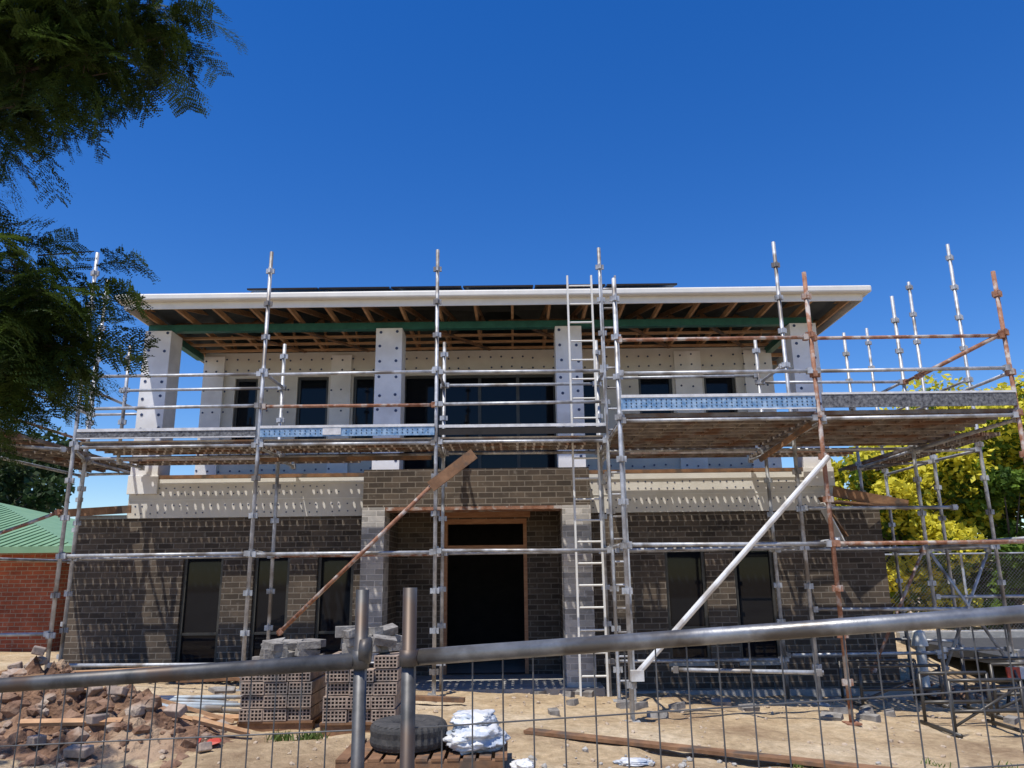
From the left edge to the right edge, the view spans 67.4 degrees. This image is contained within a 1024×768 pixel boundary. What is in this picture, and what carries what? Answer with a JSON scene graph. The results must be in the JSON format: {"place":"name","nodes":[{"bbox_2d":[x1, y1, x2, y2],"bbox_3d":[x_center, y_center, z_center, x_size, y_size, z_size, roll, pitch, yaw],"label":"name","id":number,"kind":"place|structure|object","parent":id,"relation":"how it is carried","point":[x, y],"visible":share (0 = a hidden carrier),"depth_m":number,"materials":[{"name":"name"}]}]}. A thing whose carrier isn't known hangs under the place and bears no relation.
{"place":"outdoors","nodes":[
{"label":"outdoors","id":0,"kind":"place"},
{"bbox_2d":[0,599,1023,767],"bbox_3d":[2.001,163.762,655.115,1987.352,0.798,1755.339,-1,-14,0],"label":"ground","id":1,"kind":"structure","parent":0,"point":[1006,744],"depth_m":7.78,"materials":[{"name":"beige soil"}]},
{"bbox_2d":[0,553,70,651],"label":"red brick walls","id":2,"kind":"structure","parent":1,"relation":"on","point":[26,591],"depth_m":16.05,"materials":[{"name":"red brick"}]},
{"bbox_2d":[0,503,74,546],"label":"green hip roof","id":3,"kind":"structure","parent":2,"relation":"on","point":[52,524],"depth_m":18.09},
{"bbox_2d":[0,505,67,546],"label":"roof ribs","id":4,"kind":"object","parent":3,"relation":"attached to","point":[23,531],"visible":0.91,"depth_m":16.87,"materials":[{"name":"green metal"}]},
{"bbox_2d":[0,546,71,552],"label":"gutter","id":5,"kind":"object","parent":3,"relation":"attached to","point":[39,549],"depth_m":15.52,"materials":[{"name":"green metal"}]},
{"bbox_2d":[9,427,68,513],"bbox_3d":[-23.332,5.651,32.291,9.060,8.415,8.294,12,-19,-42],"label":"gum tree","id":6,"kind":"object","parent":1,"relation":"on","point":[34,461],"visible":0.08,"depth_m":33.87,"materials":[{"name":"green plant"}]},
{"bbox_2d":[0,431,90,512],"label":"gum tree","id":7,"kind":"object","parent":1,"relation":"on","point":[14,488],"visible":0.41,"depth_m":24.78,"materials":[{"name":"green plant"}]},
{"bbox_2d":[0,645,211,758],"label":"broken bricks","id":8,"kind":"object","parent":1,"relation":"on","point":[73,751],"visible":0.64,"depth_m":6.61,"materials":[{"name":"brick"}]},
{"bbox_2d":[75,667,147,672],"bbox_3d":[-4.261,3.206,8.594,1.722,0.089,0.150,9,-17,-34],"label":"timber plank","id":9,"kind":"object","parent":1,"relation":"on","point":[77,671],"visible":0.07,"depth_m":8.38,"materials":[{"name":"brown wood"}]},
{"bbox_2d":[0,655,235,767],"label":"dirt mound","id":10,"kind":"object","parent":1,"relation":"on","point":[112,753],"visible":0.3,"depth_m":6.58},
{"bbox_2d":[0,656,229,767],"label":"dirt clods","id":11,"kind":"object","parent":10,"relation":"on","point":[11,702],"visible":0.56,"depth_m":6.68,"materials":[{"name":"brown soil"}]},
{"bbox_2d":[0,669,249,736],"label":"timber scraps","id":12,"kind":"object","parent":10,"relation":"on","point":[231,718],"visible":0.55,"depth_m":6.99,"materials":[{"name":"brown wood"}]},
{"bbox_2d":[196,738,221,745],"bbox_3d":[-2.747,3.073,6.644,0.522,0.071,0.246,-7,-15,24],"label":"red plastic scrap","id":13,"kind":"object","parent":10,"relation":"on","point":[214,741],"visible":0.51,"depth_m":6.58,"materials":[{"name":"red plastic"}]},
{"bbox_2d":[0,0,247,472],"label":"jacaranda tree","id":14,"kind":"object","parent":1,"relation":"on","point":[54,54],"visible":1,"depth_m":4.17,"materials":[{"name":"green plant"}]},
{"bbox_2d":[158,695,241,712],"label":"pvc pipes","id":15,"kind":"object","parent":1,"relation":"on","point":[193,701],"visible":0.25,"depth_m":8.68,"materials":[{"name":"white plastic"}]},
{"bbox_2d":[176,671,325,682],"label":"timber offcuts","id":16,"kind":"object","parent":1,"relation":"on","point":[223,679],"visible":0.06,"depth_m":10.74,"materials":[{"name":"brown wood"}]},
{"bbox_2d":[237,637,325,731],"bbox_3d":[-2.333,3.091,7.901,0.741,0.915,0.644,-1,-14,0],"label":"brick pallet","id":17,"kind":"object","parent":1,"relation":"on","point":[287,708],"visible":0.76,"depth_m":7.60,"materials":[{"name":"brick"}]},
{"bbox_2d":[319,623,401,736],"bbox_3d":[-1.464,2.959,7.723,0.760,1.040,0.653,-1,-14,0],"label":"brick pallet","id":18,"kind":"object","parent":1,"relation":"on","point":[383,694],"visible":0.59,"depth_m":7.44,"materials":[{"name":"brick"}]},
{"bbox_2d":[325,691,464,702],"bbox_3d":[-1.905,3.700,9.134,2.718,0.144,0.100,-2,-14,6],"label":"timber plank","id":19,"kind":"object","parent":1,"relation":"on","point":[438,698],"visible":0.36,"depth_m":8.97,"materials":[{"name":"brown wood"}]},
{"bbox_2d":[335,738,507,767],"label":"wooden pallet","id":20,"kind":"object","parent":1,"relation":"on","point":[450,759],"visible":0.36,"depth_m":6.03,"materials":[{"name":"brown wood"}]},
{"bbox_2d":[370,714,446,753],"bbox_3d":[-0.864,2.927,6.438,0.644,0.215,0.644,-1,-14,0],"label":"car tyre","id":21,"kind":"object","parent":20,"relation":"on","point":[384,734],"visible":0.81,"depth_m":6.22,"materials":[{"name":"rubber"}]},
{"bbox_2d":[443,723,510,755],"bbox_3d":[-0.295,2.959,6.429,0.577,0.248,0.668,-1,-14,0],"label":"plastic bag","id":22,"kind":"object","parent":20,"relation":"on","point":[488,738],"visible":0.79,"depth_m":6.21,"materials":[{"name":"white plastic"}]},
{"bbox_2d":[449,709,497,729],"bbox_3d":[-0.322,2.866,6.537,0.408,0.158,0.488,-1,-14,0],"label":"plastic bag","id":23,"kind":"object","parent":22,"relation":"on","point":[465,716],"visible":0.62,"depth_m":6.45,"materials":[{"name":"white plastic"}]},
{"bbox_2d":[63,467,900,690],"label":"charcoal brick walls","id":24,"kind":"structure","parent":1,"relation":"on","point":[123,611],"depth_m":11.92,"materials":[{"name":"black brick"}]},
{"bbox_2d":[176,374,780,662],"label":"window frames","id":25,"kind":"structure","parent":24,"relation":"attached to","point":[253,619],"depth_m":12.01,"materials":[{"name":"black metal"}]},
{"bbox_2d":[180,377,776,662],"bbox_3d":[-0.480,2.054,13.189,9.410,4.940,1.810,-1,-14,0],"label":"window glass","id":26,"kind":"object","parent":25,"relation":"in","point":[684,579],"visible":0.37,"depth_m":12.07,"materials":[{"name":"black glass"}]},
{"bbox_2d":[80,509,878,518],"bbox_3d":[-0.516,3.203,16.876,12.690,0.058,9.700,-1,-14,0],"label":"roof flashing","id":27,"kind":"object","parent":24,"relation":"on","point":[106,517],"visible":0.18,"depth_m":12.17,"materials":[{"name":"metal"}]},
{"bbox_2d":[127,471,834,518],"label":"balcony edge cladding","id":28,"kind":"structure","parent":24,"relation":"on","point":[326,507],"depth_m":12.20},
{"bbox_2d":[134,324,821,514],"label":"cladding fixings","id":29,"kind":"object","parent":28,"relation":"attached to","point":[395,360],"visible":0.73,"depth_m":12.76,"materials":[{"name":"black metal"}]},
{"bbox_2d":[126,323,834,494],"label":"balcony columns","id":30,"kind":"structure","parent":28,"relation":"on","point":[387,386],"depth_m":12.63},
{"bbox_2d":[148,317,812,360],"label":"green steel beam","id":31,"kind":"structure","parent":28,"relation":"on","point":[772,346],"depth_m":12.92,"materials":[{"name":"metal"}]},
{"bbox_2d":[129,472,831,500],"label":"band trim","id":32,"kind":"structure","parent":28,"relation":"attached to","point":[361,479],"depth_m":12.26,"materials":[{"name":"paint"}]},
{"bbox_2d":[159,467,802,478],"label":"balcony floor","id":33,"kind":"structure","parent":24,"relation":"on","point":[362,474],"depth_m":12.28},
{"bbox_2d":[58,486,908,536],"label":"eave boards","id":34,"kind":"object","parent":24,"relation":"on","point":[865,498],"visible":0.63,"depth_m":11.88,"materials":[{"name":"wood"}]},
{"bbox_2d":[205,347,764,474],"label":"wall cladding","id":35,"kind":"structure","parent":24,"relation":"on","point":[632,360],"depth_m":14.60,"materials":[{"name":"beige paint"}]},
{"bbox_2d":[194,350,781,474],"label":"wall pilasters","id":36,"kind":"object","parent":35,"relation":"attached to","point":[208,418],"depth_m":14.44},
{"bbox_2d":[138,301,849,364],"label":"roof trusses","id":37,"kind":"object","parent":35,"relation":"on","point":[296,316],"visible":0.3,"depth_m":13.82,"materials":[{"name":"brown wood"}]},
{"bbox_2d":[175,316,748,352],"bbox_3d":[-0.797,-0.930,13.882,10.428,0.245,1.541,-1,-14,0],"label":"ceiling bracing","id":38,"kind":"object","parent":37,"relation":"attached to","point":[715,329],"visible":0.47,"depth_m":13.57,"materials":[{"name":"brown wood"}]},
{"bbox_2d":[149,301,837,360],"bbox_3d":[-0.291,-0.897,17.787,11.657,1.694,11.117,-1,-14,0],"label":"roof sheeting","id":39,"kind":"object","parent":37,"relation":"on","point":[819,310],"visible":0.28,"depth_m":15.95,"materials":[{"name":"metal"}]},
{"bbox_2d":[247,283,676,292],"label":"solar panels","id":40,"kind":"object","parent":39,"relation":"on","point":[478,287],"visible":0.34,"depth_m":12.76,"materials":[{"name":"black glass"}]},
{"bbox_2d":[124,293,862,369],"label":"fascia","id":41,"kind":"structure","parent":37,"relation":"attached to","point":[855,299],"depth_m":12.15,"materials":[{"name":"paint"}]},
{"bbox_2d":[115,285,870,305],"bbox_3d":[-0.281,-0.087,17.515,11.900,0.110,11.240,-1,-14,0],"label":"gutter","id":42,"kind":"object","parent":41,"relation":"attached to","point":[864,290],"visible":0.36,"depth_m":12.06,"materials":[{"name":"paint"}]},
{"bbox_2d":[440,511,529,674],"bbox_3d":[-0.567,3.096,12.293,2.690,3.070,1.550,-1,-14,0],"label":"door and porch timber","id":43,"kind":"structure","parent":24,"relation":"on","point":[483,515],"depth_m":13.04,"materials":[{"name":"brown wood"}]},
{"bbox_2d":[669,662,780,665],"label":"window sills","id":44,"kind":"structure","parent":24,"relation":"attached to","point":[713,663],"depth_m":11.59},
{"bbox_2d":[818,502,847,546],"bbox_3d":[4.877,2.138,11.689,0.322,0.658,0.180,2,-14,-9],"label":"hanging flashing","id":45,"kind":"object","parent":24,"relation":"attached to","point":[837,532],"visible":0.57,"depth_m":11.65,"materials":[{"name":"silver metal"}]},
{"bbox_2d":[0,241,1023,725],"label":"scaffolding","id":46,"kind":"object","parent":1,"relation":"on","point":[922,431],"visible":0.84,"depth_m":10.53,"materials":[{"name":"metal"}]},
{"bbox_2d":[0,588,1023,767],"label":"temporary fence","id":47,"kind":"object","parent":1,"relation":"on","point":[358,659],"visible":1,"depth_m":1.73,"materials":[{"name":"metal"}]},
{"bbox_2d":[509,758,533,767],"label":"plastic bag","id":48,"kind":"object","parent":1,"relation":"on","point":[523,763],"visible":0.99,"depth_m":6.10,"materials":[{"name":"white plastic"}]},
{"bbox_2d":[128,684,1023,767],"bbox_3d":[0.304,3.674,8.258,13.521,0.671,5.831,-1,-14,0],"label":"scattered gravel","id":49,"kind":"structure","parent":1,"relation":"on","point":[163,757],"depth_m":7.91,"materials":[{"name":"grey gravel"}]},
{"bbox_2d":[566,275,608,696],"bbox_3d":[1.045,1.232,10.818,0.386,5.921,0.160,-1,-14,0],"label":"ladder","id":50,"kind":"object","parent":1,"relation":"on","point":[600,519],"visible":0.94,"depth_m":10.72,"materials":[{"name":"metal"}]},
{"bbox_2d":[204,686,1018,724],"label":"loose bricks","id":51,"kind":"object","parent":1,"relation":"on","point":[866,712],"visible":0.47,"depth_m":9.14,"materials":[{"name":"grey brick"}]},
{"bbox_2d":[599,275,636,700],"bbox_3d":[1.395,1.207,10.230,0.226,5.662,0.110,-1,-14,0],"label":"ladder","id":52,"kind":"object","parent":1,"relation":"on","point":[610,508],"visible":0.76,"depth_m":10.12,"materials":[{"name":"metal"}]},
{"bbox_2d":[612,757,655,766],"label":"plastic bag","id":53,"kind":"object","parent":1,"relation":"on","point":[636,761],"visible":0.9,"depth_m":6.52,"materials":[{"name":"white plastic"}]},
{"bbox_2d":[264,728,1017,767],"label":"weeds","id":54,"kind":"object","parent":1,"relation":"on","point":[306,736],"visible":0.66,"depth_m":6.96,"materials":[{"name":"green plant"}]},
{"bbox_2d":[416,658,913,700],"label":"concrete slab","id":55,"kind":"structure","parent":1,"relation":"on","point":[551,684],"depth_m":11.43,"materials":[{"name":"grey concrete"}]},
{"bbox_2d":[359,505,596,686],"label":"portico brick columns","id":56,"kind":"structure","parent":55,"relation":"on","point":[374,570],"depth_m":11.46,"materials":[{"name":"grey brick"}]},
{"bbox_2d":[385,505,561,512],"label":"portico lintel","id":57,"kind":"structure","parent":56,"relation":"on","point":[479,509],"depth_m":11.71,"materials":[{"name":"grey concrete"}]},
{"bbox_2d":[528,746,881,767],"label":"mortar rubble","id":58,"kind":"object","parent":1,"relation":"on","point":[683,764],"visible":0.75,"depth_m":6.56,"materials":[{"name":"concrete"}]},
{"bbox_2d":[523,728,895,767],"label":"timber plank","id":59,"kind":"object","parent":1,"relation":"on","point":[704,750],"visible":1,"depth_m":6.80,"materials":[{"name":"brown wood"}]},
{"bbox_2d":[838,658,949,708],"bbox_3d":[4.847,3.834,9.853,1.044,0.520,0.800,-1,-14,0],"label":"steel trestle","id":60,"kind":"object","parent":1,"relation":"on","point":[860,682],"visible":0.78,"depth_m":9.60,"materials":[{"name":"grey metal"}]},
{"bbox_2d":[831,445,999,628],"bbox_3d":[10.334,4.024,20.600,5.532,5.160,5.220,-1,-14,0],"label":"wattle tree","id":61,"kind":"object","parent":1,"relation":"on","point":[902,485],"visible":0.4,"depth_m":19.72,"materials":[{"name":"yellow plant"}]},
{"bbox_2d":[911,630,930,697],"bbox_3d":[6.303,4.282,11.798,0.240,1.000,0.240,-1,-14,0],"label":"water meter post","id":62,"kind":"object","parent":1,"relation":"on","point":[919,642],"visible":0.77,"depth_m":11.78,"materials":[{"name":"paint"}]},
{"bbox_2d":[842,370,1023,584],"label":"wattle tree","id":63,"kind":"object","parent":1,"relation":"on","point":[1003,449],"visible":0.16,"depth_m":20.63,"materials":[{"name":"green plant"}]},
{"bbox_2d":[905,681,1000,702],"bbox_3d":[6.620,4.620,11.410,1.446,0.362,1.537,4,-15,-17],"label":"clay rubble pile","id":64,"kind":"object","parent":1,"relation":"on","point":[972,696],"visible":0.38,"depth_m":11.35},
{"bbox_2d":[885,552,1023,631],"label":"chainlink fence","id":65,"kind":"object","parent":1,"relation":"on","point":[962,566],"visible":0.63,"depth_m":17.41,"materials":[{"name":"metal"}]},
{"bbox_2d":[917,671,1023,737],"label":"steel trestle","id":66,"kind":"object","parent":1,"relation":"on","point":[989,701],"visible":0.89,"depth_m":8.07,"materials":[{"name":"grey metal"}]},
{"bbox_2d":[932,464,1023,627],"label":"tree","id":67,"kind":"object","parent":1,"relation":"on","point":[1005,485],"visible":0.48,"depth_m":19.41,"materials":[{"name":"green plant"}]},
{"bbox_2d":[960,656,1023,718],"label":"steel trestle","id":68,"kind":"object","parent":1,"relation":"on","point":[995,693],"visible":0.81,"depth_m":9.45,"materials":[{"name":"grey metal"}]},
{"bbox_2d":[0,0,1023,533],"label":"sky","id":69,"kind":"structure","parent":0,"point":[351,142],"materials":[{"name":"blue"}]},
{"bbox_2d":[901,637,1023,666],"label":"road","id":70,"kind":"structure","parent":0,"point":[1018,643],"depth_m":14.91,"materials":[{"name":"grey asphalt"}]},
{"bbox_2d":[896,631,1023,666],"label":"kerb","id":71,"kind":"structure","parent":70,"relation":"on","point":[968,634],"depth_m":16.37,"materials":[{"name":"concrete"}]},
{"bbox_2d":[1005,666,1023,703],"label":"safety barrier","id":72,"kind":"object","parent":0,"point":[1018,672],"visible":0.5,"depth_m":10.15,"materials":[{"name":"red plastic"}]}
]}

